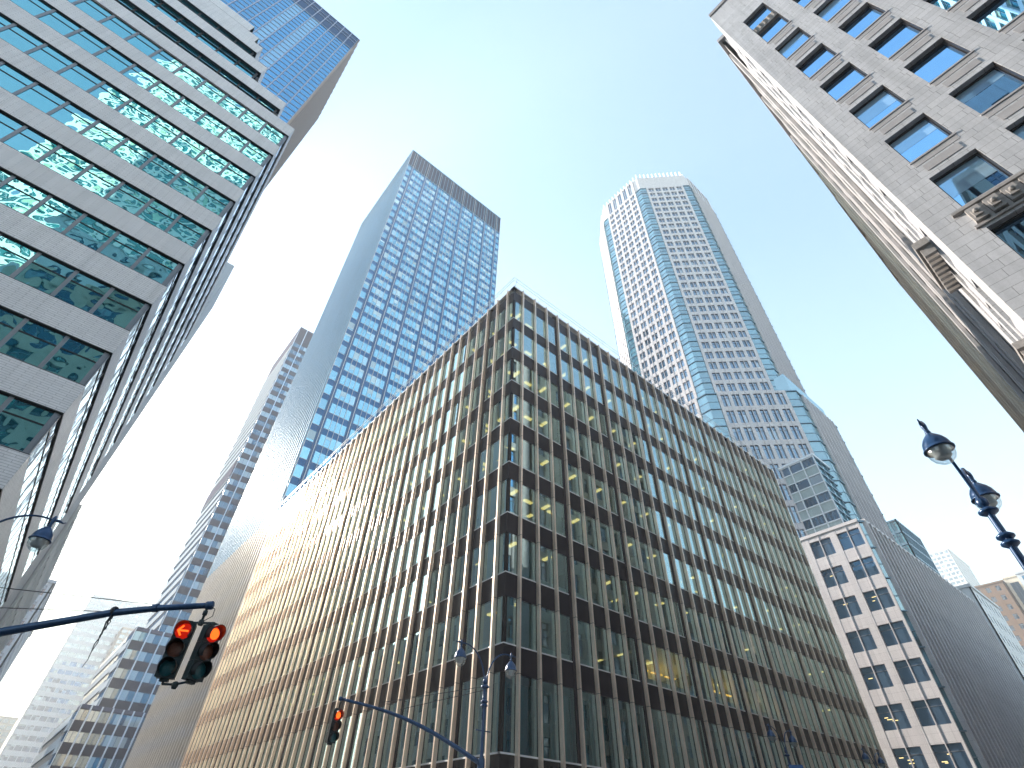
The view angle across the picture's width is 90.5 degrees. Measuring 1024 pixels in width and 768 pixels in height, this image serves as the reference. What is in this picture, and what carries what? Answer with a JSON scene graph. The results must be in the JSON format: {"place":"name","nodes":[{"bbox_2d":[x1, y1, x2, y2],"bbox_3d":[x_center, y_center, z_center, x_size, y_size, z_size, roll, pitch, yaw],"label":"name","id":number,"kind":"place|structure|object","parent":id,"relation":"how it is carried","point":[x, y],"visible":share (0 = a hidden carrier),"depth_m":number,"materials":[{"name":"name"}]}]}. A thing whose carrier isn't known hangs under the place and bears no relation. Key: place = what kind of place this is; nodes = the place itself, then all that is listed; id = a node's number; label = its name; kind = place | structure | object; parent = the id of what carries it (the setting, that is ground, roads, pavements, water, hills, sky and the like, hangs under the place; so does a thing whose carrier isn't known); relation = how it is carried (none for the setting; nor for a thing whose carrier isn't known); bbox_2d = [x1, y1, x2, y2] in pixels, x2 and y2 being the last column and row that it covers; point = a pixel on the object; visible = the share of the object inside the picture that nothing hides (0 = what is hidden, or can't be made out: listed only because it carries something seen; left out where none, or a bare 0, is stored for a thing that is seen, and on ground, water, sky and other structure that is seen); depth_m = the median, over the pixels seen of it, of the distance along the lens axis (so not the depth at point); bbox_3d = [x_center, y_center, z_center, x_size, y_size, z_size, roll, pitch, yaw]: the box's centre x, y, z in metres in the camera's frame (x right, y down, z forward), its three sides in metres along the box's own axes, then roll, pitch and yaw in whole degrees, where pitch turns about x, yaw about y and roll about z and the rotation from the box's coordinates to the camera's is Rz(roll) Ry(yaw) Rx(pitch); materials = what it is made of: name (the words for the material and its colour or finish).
{"place":"outdoors","nodes":[
{"label":"outdoors","id":0,"kind":"place"},
{"bbox_2d":[339,639,516,767],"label":"street lamp","id":1,"kind":"object","parent":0,"point":[460,657],"visible":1,"depth_m":22.53,"materials":[{"name":"black metal"}]},
{"bbox_2d":[324,701,343,744],"bbox_3d":[-7.575,14.520,21.864,0.500,1.670,0.420,-29,-51,29],"label":"traffic signal","id":2,"kind":"object","parent":1,"relation":"attached to","point":[334,726],"visible":1,"depth_m":21.70,"materials":[{"name":"green paint"}]},
{"bbox_2d":[0,0,1023,752],"label":"sky","id":3,"kind":"structure","parent":0,"point":[541,111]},
{"bbox_2d":[181,277,888,767],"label":"office block","id":4,"kind":"structure","parent":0,"point":[603,547],"depth_m":42.73,"materials":[{"name":"glass"}]},
{"bbox_2d":[317,723,330,767],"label":"window","id":5,"kind":"structure","parent":4,"relation":"in","point":[322,754],"depth_m":37.23,"materials":[{"name":"grey glass"}]},
{"bbox_2d":[326,719,345,767],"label":"window","id":6,"kind":"structure","parent":4,"relation":"in","point":[332,750],"depth_m":36.15,"materials":[{"name":"grey glass"}]},
{"bbox_2d":[336,716,351,767],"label":"window","id":7,"kind":"structure","parent":4,"relation":"in","point":[348,719],"depth_m":35.71,"materials":[{"name":"grey glass"}]},
{"bbox_2d":[490,671,500,752],"bbox_3d":[-0.810,16.679,25.904,0.060,3.500,0.570,31,-50,-27],"label":"window","id":8,"kind":"structure","parent":4,"relation":"in","point":[500,671],"depth_m":25.84,"materials":[{"name":"grey glass"}]},
{"bbox_2d":[502,671,515,753],"bbox_3d":[-0.149,16.701,25.906,0.770,3.500,0.060,31,-50,-27],"label":"window","id":9,"kind":"structure","parent":4,"relation":"in","point":[504,671],"depth_m":25.82,"materials":[{"name":"grey glass"}]},
{"bbox_2d":[766,724,797,766],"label":"street lamp","id":10,"kind":"object","parent":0,"point":[771,736],"visible":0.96,"depth_m":37.09,"materials":[{"name":"blue paint"}]},
{"bbox_2d":[861,748,884,767],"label":"street lamp","id":11,"kind":"object","parent":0,"point":[866,759],"visible":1,"depth_m":43.89,"materials":[{"name":"blue paint"}]},
{"bbox_2d":[929,548,979,586],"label":"hazy white tower","id":12,"kind":"structure","parent":0,"point":[953,568],"depth_m":486.99,"materials":[{"name":"white concrete"}]},
{"bbox_2d":[930,550,979,586],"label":"window","id":13,"kind":"structure","parent":12,"relation":"in","point":[939,558],"depth_m":485.42,"materials":[{"name":"white glass"}]},
{"label":"ground","id":14,"kind":"structure","parent":0,"visible":0},
{"bbox_2d":[0,716,18,748],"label":"building","id":15,"kind":"structure","parent":14,"relation":"on","point":[7,724],"depth_m":385.76,"materials":[{"name":"white glass"}]},
{"bbox_2d":[0,579,56,682],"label":"hazy street building","id":16,"kind":"structure","parent":14,"relation":"on","point":[12,649],"depth_m":123.84,"materials":[{"name":"concrete"}]},
{"bbox_2d":[0,504,81,653],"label":"cream street building","id":17,"kind":"structure","parent":14,"relation":"on","point":[40,577],"depth_m":48.90,"materials":[{"name":"beige concrete"}]},
{"bbox_2d":[0,594,151,767],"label":"hazy end tower","id":18,"kind":"structure","parent":14,"relation":"on","point":[56,700],"depth_m":391.82,"materials":[{"name":"concrete"}]},
{"bbox_2d":[17,596,151,741],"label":"window","id":19,"kind":"structure","parent":18,"relation":"in","point":[56,680],"depth_m":397.16,"materials":[{"name":"blue glass"}]},
{"bbox_2d":[0,262,234,620],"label":"pale slab building","id":20,"kind":"structure","parent":14,"relation":"on","point":[207,309],"depth_m":50.10,"materials":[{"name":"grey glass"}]},
{"bbox_2d":[103,627,133,661],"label":"domed far building","id":21,"kind":"structure","parent":14,"relation":"on","point":[123,634],"depth_m":410.21,"materials":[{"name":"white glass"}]},
{"bbox_2d":[0,0,294,606],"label":"white brick building","id":22,"kind":"structure","parent":14,"relation":"on","point":[143,144],"depth_m":27.73,"materials":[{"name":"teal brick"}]},
{"bbox_2d":[0,394,58,606],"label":"ribbon window","id":23,"kind":"structure","parent":22,"relation":"in","point":[15,432],"depth_m":19.68,"materials":[{"name":"teal glass"}]},
{"bbox_2d":[0,392,60,604],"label":"window frame","id":24,"kind":"structure","parent":22,"relation":"in","point":[46,428],"depth_m":19.87,"materials":[{"name":"black metal"}]},
{"bbox_2d":[0,309,107,575],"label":"ribbon window","id":25,"kind":"structure","parent":22,"relation":"in","point":[21,346],"depth_m":21.13,"materials":[{"name":"teal glass"}]},
{"bbox_2d":[0,307,109,571],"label":"window frame","id":26,"kind":"structure","parent":22,"relation":"in","point":[98,365],"depth_m":21.54,"materials":[{"name":"black metal"}]},
{"bbox_2d":[0,235,147,530],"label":"ribbon window","id":27,"kind":"structure","parent":22,"relation":"in","point":[42,279],"depth_m":22.96,"materials":[{"name":"teal glass"}]},
{"bbox_2d":[0,233,149,525],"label":"window frame","id":28,"kind":"structure","parent":22,"relation":"in","point":[142,311],"depth_m":23.58,"materials":[{"name":"black metal"}]},
{"bbox_2d":[0,170,179,491],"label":"ribbon window","id":29,"kind":"structure","parent":22,"relation":"in","point":[10,197],"depth_m":24.78,"materials":[{"name":"teal glass"}]},
{"bbox_2d":[0,169,182,486],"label":"window frame","id":30,"kind":"structure","parent":22,"relation":"in","point":[178,268],"depth_m":25.37,"materials":[{"name":"black metal"}]},
{"bbox_2d":[0,112,207,455],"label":"ribbon window","id":31,"kind":"structure","parent":22,"relation":"in","point":[19,142],"depth_m":26.58,"materials":[{"name":"teal glass"}]},
{"bbox_2d":[0,111,209,450],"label":"window frame","id":32,"kind":"structure","parent":22,"relation":"in","point":[207,232],"depth_m":27.10,"materials":[{"name":"black metal"}]},
{"bbox_2d":[0,61,231,423],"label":"ribbon window","id":33,"kind":"structure","parent":22,"relation":"in","point":[7,82],"depth_m":28.33,"materials":[{"name":"teal glass"}]},
{"bbox_2d":[0,60,233,418],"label":"window frame","id":34,"kind":"structure","parent":22,"relation":"in","point":[230,204],"depth_m":28.96,"materials":[{"name":"black metal"}]},
{"bbox_2d":[0,15,251,395],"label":"ribbon window","id":35,"kind":"structure","parent":22,"relation":"in","point":[8,35],"depth_m":30.11,"materials":[{"name":"teal glass"}]},
{"bbox_2d":[0,14,253,389],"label":"window frame","id":36,"kind":"structure","parent":22,"relation":"in","point":[9,26],"depth_m":30.67,"materials":[{"name":"black metal"}]},
{"bbox_2d":[10,0,269,369],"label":"ribbon window","id":37,"kind":"structure","parent":22,"relation":"in","point":[27,5],"depth_m":32.21,"materials":[{"name":"teal glass"}]},
{"bbox_2d":[29,0,271,365],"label":"window frame","id":38,"kind":"structure","parent":22,"relation":"in","point":[74,32],"depth_m":32.98,"materials":[{"name":"black metal"}]},
{"bbox_2d":[67,0,285,346],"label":"ribbon window","id":39,"kind":"structure","parent":22,"relation":"in","point":[83,6],"depth_m":34.88,"materials":[{"name":"teal glass"}]},
{"bbox_2d":[72,0,286,340],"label":"window frame","id":40,"kind":"structure","parent":22,"relation":"in","point":[284,138],"depth_m":35.64,"materials":[{"name":"black metal"}]},
{"bbox_2d":[115,0,274,111],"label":"ribbon window","id":41,"kind":"structure","parent":22,"relation":"in","point":[124,2],"depth_m":37.50,"materials":[{"name":"teal glass"}]},
{"bbox_2d":[116,0,276,114],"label":"window frame","id":42,"kind":"structure","parent":22,"relation":"in","point":[155,27],"depth_m":37.37,"materials":[{"name":"black metal"}]},
{"bbox_2d":[146,0,255,78],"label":"ribbon window","id":43,"kind":"structure","parent":22,"relation":"in","point":[162,10],"depth_m":39.42,"materials":[{"name":"teal glass"}]},
{"bbox_2d":[152,0,257,79],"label":"window frame","id":44,"kind":"structure","parent":22,"relation":"in","point":[199,34],"depth_m":39.50,"materials":[{"name":"black metal"}]},
{"bbox_2d":[181,0,252,55],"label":"ribbon window","id":45,"kind":"structure","parent":22,"relation":"in","point":[182,1],"depth_m":42.13,"materials":[{"name":"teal glass"}]},
{"bbox_2d":[30,327,313,767],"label":"striped tower","id":46,"kind":"structure","parent":14,"relation":"on","point":[100,726],"depth_m":127.27,"materials":[{"name":"metal"}]},
{"bbox_2d":[103,687,120,698],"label":"window","id":47,"kind":"structure","parent":46,"relation":"in","point":[112,693],"depth_m":108.18,"materials":[{"name":"grey glass"}]},
{"bbox_2d":[118,690,135,701],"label":"window","id":48,"kind":"structure","parent":46,"relation":"in","point":[126,695],"depth_m":109.51,"materials":[{"name":"blue glass"}]},
{"bbox_2d":[133,692,150,703],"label":"window","id":49,"kind":"structure","parent":46,"relation":"in","point":[140,697],"depth_m":110.85,"materials":[{"name":"blue glass"}]},
{"bbox_2d":[52,342,306,767],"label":"window","id":50,"kind":"structure","parent":46,"relation":"in","point":[70,761],"depth_m":133.10,"materials":[{"name":"blue glass"}]},
{"bbox_2d":[124,150,500,767],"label":"glass tower","id":51,"kind":"structure","parent":14,"relation":"on","point":[413,292],"depth_m":123.99,"materials":[{"name":"glass"}]},
{"bbox_2d":[312,451,330,466],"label":"window","id":52,"kind":"structure","parent":51,"relation":"in","point":[316,456],"depth_m":94.77,"materials":[{"name":"blue glass"}]},
{"bbox_2d":[318,434,341,452],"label":"window","id":53,"kind":"structure","parent":51,"relation":"in","point":[322,439],"depth_m":97.73,"materials":[{"name":"blue glass"}]},
{"bbox_2d":[324,418,346,436],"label":"window","id":54,"kind":"structure","parent":51,"relation":"in","point":[327,424],"depth_m":100.47,"materials":[{"name":"blue glass"}]},
{"bbox_2d":[329,403,350,420],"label":"window","id":55,"kind":"structure","parent":51,"relation":"in","point":[333,406],"depth_m":103.20,"materials":[{"name":"blue glass"}]},
{"bbox_2d":[334,389,355,405],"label":"window","id":56,"kind":"structure","parent":51,"relation":"in","point":[338,392],"depth_m":105.91,"materials":[{"name":"blue glass"}]},
{"bbox_2d":[339,375,359,391],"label":"window","id":57,"kind":"structure","parent":51,"relation":"in","point":[343,378],"depth_m":108.58,"materials":[{"name":"blue glass"}]},
{"bbox_2d":[344,362,363,378],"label":"window","id":58,"kind":"structure","parent":51,"relation":"in","point":[347,366],"depth_m":111.34,"materials":[{"name":"blue glass"}]},
{"bbox_2d":[349,350,367,365],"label":"window","id":59,"kind":"structure","parent":51,"relation":"in","point":[352,352],"depth_m":114.07,"materials":[{"name":"blue glass"}]},
{"bbox_2d":[353,338,371,353],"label":"window","id":60,"kind":"structure","parent":51,"relation":"in","point":[355,343],"depth_m":116.77,"materials":[{"name":"blue glass"}]},
{"bbox_2d":[357,400,377,416],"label":"window","id":61,"kind":"structure","parent":51,"relation":"in","point":[361,403],"depth_m":108.37,"materials":[{"name":"blue glass"}]},
{"bbox_2d":[362,386,380,402],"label":"window","id":62,"kind":"structure","parent":51,"relation":"in","point":[365,389],"depth_m":111.07,"materials":[{"name":"blue glass"}]},
{"bbox_2d":[366,373,384,389],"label":"window","id":63,"kind":"structure","parent":51,"relation":"in","point":[369,376],"depth_m":113.77,"materials":[{"name":"blue glass"}]},
{"bbox_2d":[600,172,1023,767],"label":"octagonal tower","id":64,"kind":"structure","parent":14,"relation":"on","point":[936,678],"depth_m":101.75,"materials":[{"name":"stone"}]},
{"bbox_2d":[602,184,839,537],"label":"window","id":65,"kind":"structure","parent":64,"relation":"in","point":[833,515],"depth_m":134.29,"materials":[{"name":"blue glass"}]},
{"bbox_2d":[810,537,835,558],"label":"window","id":66,"kind":"structure","parent":64,"relation":"in","point":[827,545],"depth_m":82.82,"materials":[{"name":"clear glass"}]},
{"bbox_2d":[821,565,848,587],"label":"window","id":67,"kind":"structure","parent":64,"relation":"in","point":[841,578],"depth_m":79.63,"materials":[{"name":"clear glass"}]},
{"bbox_2d":[833,596,862,618],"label":"window","id":68,"kind":"structure","parent":64,"relation":"in","point":[851,602],"depth_m":76.43,"materials":[{"name":"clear glass"}]},
{"bbox_2d":[837,528,865,549],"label":"window","id":69,"kind":"structure","parent":64,"relation":"in","point":[855,535],"depth_m":80.28,"materials":[{"name":"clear glass"}]},
{"bbox_2d":[846,628,877,652],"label":"window","id":70,"kind":"structure","parent":64,"relation":"in","point":[865,635],"depth_m":73.23,"materials":[{"name":"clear glass"}]},
{"bbox_2d":[850,556,879,579],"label":"window","id":71,"kind":"structure","parent":64,"relation":"in","point":[868,563],"depth_m":77.10,"materials":[{"name":"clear glass"}]},
{"bbox_2d":[860,664,893,689],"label":"window","id":72,"kind":"structure","parent":64,"relation":"in","point":[881,672],"depth_m":70.03,"materials":[{"name":"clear glass"}]},
{"bbox_2d":[863,587,894,611],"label":"window","id":73,"kind":"structure","parent":64,"relation":"in","point":[883,594],"depth_m":73.88,"materials":[{"name":"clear glass"}]},
{"bbox_2d":[876,703,911,730],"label":"window","id":74,"kind":"structure","parent":64,"relation":"in","point":[897,710],"depth_m":66.84,"materials":[{"name":"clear glass"}]},
{"bbox_2d":[878,621,911,645],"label":"window","id":75,"kind":"structure","parent":64,"relation":"in","point":[899,628],"depth_m":70.70,"materials":[{"name":"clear glass"}]},
{"bbox_2d":[892,746,928,767],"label":"window","id":76,"kind":"structure","parent":64,"relation":"in","point":[915,753],"depth_m":63.88,"materials":[{"name":"blue glass"}]},
{"bbox_2d":[894,658,930,684],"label":"window","id":77,"kind":"structure","parent":64,"relation":"in","point":[917,666],"depth_m":67.51,"materials":[{"name":"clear glass"}]},
{"bbox_2d":[912,698,950,726],"bbox_3d":[53.133,41.603,64.307,0.110,2.767,3.366,31,-50,-27],"label":"window","id":78,"kind":"structure","parent":64,"relation":"in","point":[936,707],"depth_m":64.31,"materials":[{"name":"blue glass"}]},
{"bbox_2d":[931,743,972,767],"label":"window","id":79,"kind":"structure","parent":64,"relation":"in","point":[960,758],"depth_m":61.22,"materials":[{"name":"blue glass"}]},
{"bbox_2d":[709,0,1023,362],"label":"stone building","id":80,"kind":"structure","parent":14,"relation":"on","point":[907,116],"depth_m":22.98,"materials":[{"name":"grey stone"}]},
{"bbox_2d":[746,3,792,44],"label":"window","id":81,"kind":"structure","parent":80,"relation":"in","point":[781,23],"depth_m":36.03,"materials":[{"name":"glass"}]},
{"bbox_2d":[778,27,814,60],"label":"window","id":82,"kind":"structure","parent":80,"relation":"in","point":[795,43],"depth_m":32.80,"materials":[{"name":"glass"}]},
{"bbox_2d":[794,0,821,8],"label":"window","id":83,"kind":"structure","parent":80,"relation":"in","point":[806,4],"depth_m":33.45,"materials":[{"name":"glass"}]},
{"bbox_2d":[798,43,841,80],"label":"window","id":84,"kind":"structure","parent":80,"relation":"in","point":[819,60],"depth_m":30.15,"materials":[{"name":"glass"}]},
{"bbox_2d":[816,0,859,22],"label":"window","id":85,"kind":"structure","parent":80,"relation":"in","point":[830,11],"depth_m":31.28,"materials":[{"name":"glass"}]},
{"bbox_2d":[823,62,873,104],"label":"window","id":86,"kind":"structure","parent":80,"relation":"in","point":[852,76],"depth_m":27.51,"materials":[{"name":"glass"}]},
{"bbox_2d":[841,2,892,39],"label":"window","id":87,"kind":"structure","parent":80,"relation":"in","point":[871,14],"depth_m":28.64,"materials":[{"name":"glass"}]},
{"bbox_2d":[852,85,913,133],"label":"window","id":88,"kind":"structure","parent":80,"relation":"in","point":[885,102],"depth_m":24.85,"materials":[{"name":"glass"}]},
{"bbox_2d":[871,18,931,60],"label":"window","id":89,"kind":"structure","parent":80,"relation":"in","point":[904,33],"depth_m":25.98,"materials":[{"name":"glass"}]},
{"bbox_2d":[888,113,962,170],"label":"window","id":90,"kind":"structure","parent":80,"relation":"in","point":[927,134],"depth_m":22.20,"materials":[{"name":"glass"}]},
{"bbox_2d":[907,38,981,86],"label":"window","id":91,"kind":"structure","parent":80,"relation":"in","point":[947,54],"depth_m":23.34,"materials":[{"name":"glass"}]},
{"bbox_2d":[926,0,978,12],"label":"window","id":92,"kind":"structure","parent":80,"relation":"in","point":[947,5],"depth_m":24.13,"materials":[{"name":"glass"}]},
{"bbox_2d":[932,149,1016,207],"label":"window","id":93,"kind":"structure","parent":80,"relation":"in","point":[978,174],"depth_m":19.86,"materials":[{"name":"glass"}]},
{"bbox_2d":[952,62,1023,119],"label":"window","id":94,"kind":"structure","parent":80,"relation":"in","point":[999,83],"depth_m":20.81,"materials":[{"name":"glass"}]},
{"bbox_2d":[971,0,1023,33],"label":"window","id":95,"kind":"structure","parent":80,"relation":"in","point":[999,14],"depth_m":22.15,"materials":[{"name":"glass"}]},
{"bbox_2d":[990,211,1023,258],"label":"window","id":96,"kind":"structure","parent":80,"relation":"in","point":[1011,232],"depth_m":17.85,"materials":[{"name":"glass"}]},
{"bbox_2d":[1010,121,1023,139],"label":"window","id":97,"kind":"structure","parent":80,"relation":"in","point":[1018,130],"depth_m":19.30,"materials":[{"name":"glass"}]},
{"bbox_2d":[717,34,1023,401],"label":"grey stepped building","id":98,"kind":"structure","parent":14,"relation":"on","point":[990,343],"depth_m":37.36,"materials":[{"name":"stone"}]},
{"bbox_2d":[798,149,1023,415],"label":"cream stepped building","id":99,"kind":"structure","parent":14,"relation":"on","point":[1007,390],"depth_m":47.82,"materials":[{"name":"stone"}]},
{"bbox_2d":[887,519,940,575],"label":"blue slab tower","id":100,"kind":"structure","parent":14,"relation":"on","point":[908,540],"depth_m":137.29,"materials":[{"name":"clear glass"}]},
{"bbox_2d":[888,521,912,553],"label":"window","id":101,"kind":"structure","parent":100,"relation":"in","point":[894,525],"depth_m":135.89,"materials":[{"name":"blue glass"}]},
{"bbox_2d":[835,199,1023,431],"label":"tan avenue building","id":102,"kind":"structure","parent":14,"relation":"on","point":[1003,400],"depth_m":61.60,"materials":[{"name":"stone"}]},
{"bbox_2d":[956,583,1023,683],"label":"cream building","id":103,"kind":"structure","parent":14,"relation":"on","point":[1012,648],"depth_m":124.55,"materials":[{"name":"beige concrete"}]},
{"bbox_2d":[974,580,1023,649],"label":"brown brick tower","id":104,"kind":"structure","parent":14,"relation":"on","point":[999,593],"depth_m":235.52,"materials":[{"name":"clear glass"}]},
{"bbox_2d":[1002,575,1023,609],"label":"cream pier building","id":105,"kind":"structure","parent":14,"relation":"on","point":[1015,584],"depth_m":238.53,"materials":[{"name":"beige concrete"}]},
{"bbox_2d":[1010,582,1023,603],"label":"window","id":106,"kind":"structure","parent":105,"relation":"in","point":[1016,586],"depth_m":237.62,"materials":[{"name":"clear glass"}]},
{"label":"pavement","id":107,"kind":"structure","parent":0,"visible":0},
{"bbox_2d":[0,515,214,636],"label":"street lamp","id":108,"kind":"object","parent":107,"relation":"on","point":[40,537],"visible":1,"depth_m":12.76,"materials":[{"name":"black metal"}]},
{"bbox_2d":[82,606,118,666],"bbox_3d":[-10.072,6.174,12.444,0.125,1.398,0.219,-3,-43,5],"label":"hanging cable","id":109,"kind":"object","parent":108,"relation":"hanging from","point":[110,616],"visible":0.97,"depth_m":12.60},
{"bbox_2d":[154,607,225,688],"bbox_3d":[-7.574,6.209,12.117,1.198,1.850,0.539,5,-43,-3],"label":"traffic signal","id":110,"kind":"object","parent":108,"relation":"attached to","point":[205,651],"visible":1,"depth_m":11.94,"materials":[{"name":"green paint"}]},
{"bbox_2d":[221,0,359,189],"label":"gridded glass tower","id":111,"kind":"structure","parent":107,"relation":"on","point":[308,47],"depth_m":108.08,"materials":[{"name":"blue glass"}]},
{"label":"pavement","id":112,"kind":"structure","parent":0,"visible":0},
{"bbox_2d":[917,419,1023,569],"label":"street lamp","id":113,"kind":"object","parent":112,"relation":"on","point":[983,497],"visible":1,"depth_m":11.30,"materials":[{"name":"metal"}]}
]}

